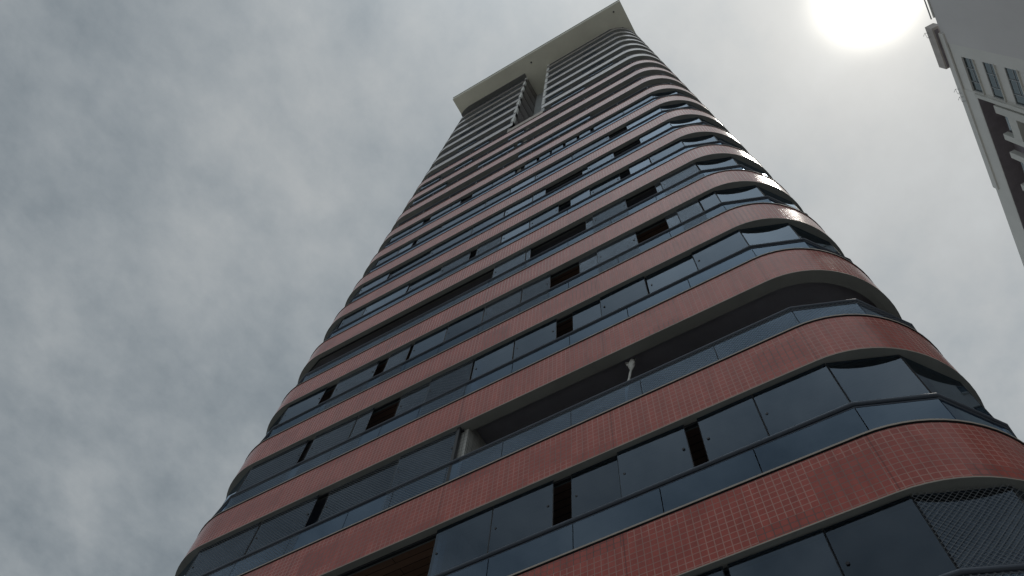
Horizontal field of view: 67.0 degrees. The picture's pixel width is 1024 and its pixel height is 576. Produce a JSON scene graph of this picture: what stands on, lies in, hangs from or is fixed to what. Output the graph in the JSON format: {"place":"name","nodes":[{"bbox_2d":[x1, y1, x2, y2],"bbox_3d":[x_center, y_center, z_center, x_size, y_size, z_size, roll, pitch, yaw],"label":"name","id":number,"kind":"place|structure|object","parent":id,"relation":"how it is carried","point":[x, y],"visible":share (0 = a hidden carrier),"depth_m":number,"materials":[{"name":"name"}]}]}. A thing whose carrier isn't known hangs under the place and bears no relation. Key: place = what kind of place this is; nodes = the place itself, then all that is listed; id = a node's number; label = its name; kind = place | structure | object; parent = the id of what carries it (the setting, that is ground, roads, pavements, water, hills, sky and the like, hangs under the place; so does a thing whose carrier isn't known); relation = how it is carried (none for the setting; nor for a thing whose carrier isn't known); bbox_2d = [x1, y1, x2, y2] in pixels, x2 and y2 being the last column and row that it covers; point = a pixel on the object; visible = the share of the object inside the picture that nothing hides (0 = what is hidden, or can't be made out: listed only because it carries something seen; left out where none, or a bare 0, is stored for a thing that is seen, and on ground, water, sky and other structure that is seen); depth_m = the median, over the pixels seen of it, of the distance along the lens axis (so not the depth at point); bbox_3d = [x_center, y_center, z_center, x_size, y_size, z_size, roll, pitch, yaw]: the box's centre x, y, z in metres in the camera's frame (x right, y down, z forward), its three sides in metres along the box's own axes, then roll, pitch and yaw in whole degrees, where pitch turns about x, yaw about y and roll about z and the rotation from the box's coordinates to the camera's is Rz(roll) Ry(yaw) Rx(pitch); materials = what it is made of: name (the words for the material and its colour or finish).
{"place":"outdoors","nodes":[
{"label":"outdoors","id":0,"kind":"place"},
{"bbox_2d":[0,0,1023,575],"label":"sky","id":1,"kind":"structure","parent":0,"point":[193,193],"materials":[{"name":"grey"}]},
{"bbox_2d":[175,0,1023,575],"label":"apartment tower","id":2,"kind":"structure","parent":0,"point":[597,202],"depth_m":14.92,"materials":[{"name":"red tile"}]},
{"bbox_2d":[625,358,635,380],"bbox_3d":[2.137,1.797,13.933,0.406,1.907,0.138,-27,-71,14],"label":"tied curtain","id":3,"kind":"object","parent":2,"relation":"hanging from","point":[630,365],"visible":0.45,"depth_m":14.55,"materials":[{"name":"white fabric"}]},
{"bbox_2d":[923,0,1023,265],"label":"apartment block","id":4,"kind":"structure","parent":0,"point":[977,47],"depth_m":56.69,"materials":[{"name":"concrete"}]},
{"bbox_2d":[963,57,985,95],"bbox_3d":[34.250,-15.787,57.447,0.212,1.821,2.965,-27,-71,14],"label":"window","id":5,"kind":"structure","parent":4,"relation":"in","point":[974,76],"depth_m":57.52,"materials":[{"name":"glass"}]},
{"bbox_2d":[983,62,1006,102],"bbox_3d":[34.068,-14.611,54.691,0.212,1.821,2.965,-27,-71,14],"label":"window","id":6,"kind":"structure","parent":4,"relation":"in","point":[991,71],"depth_m":54.77,"materials":[{"name":"glass"}]},
{"bbox_2d":[1005,117,1011,131],"bbox_3d":[36.259,-11.972,56.166,0.020,1.391,1.738,-27,-71,14],"label":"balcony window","id":7,"kind":"structure","parent":4,"relation":"in","point":[1007,120],"depth_m":56.70,"materials":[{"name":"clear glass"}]},
{"bbox_2d":[1005,68,1023,105],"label":"window","id":8,"kind":"structure","parent":4,"relation":"in","point":[1014,77],"depth_m":52.10,"materials":[{"name":"glass"}]}
]}

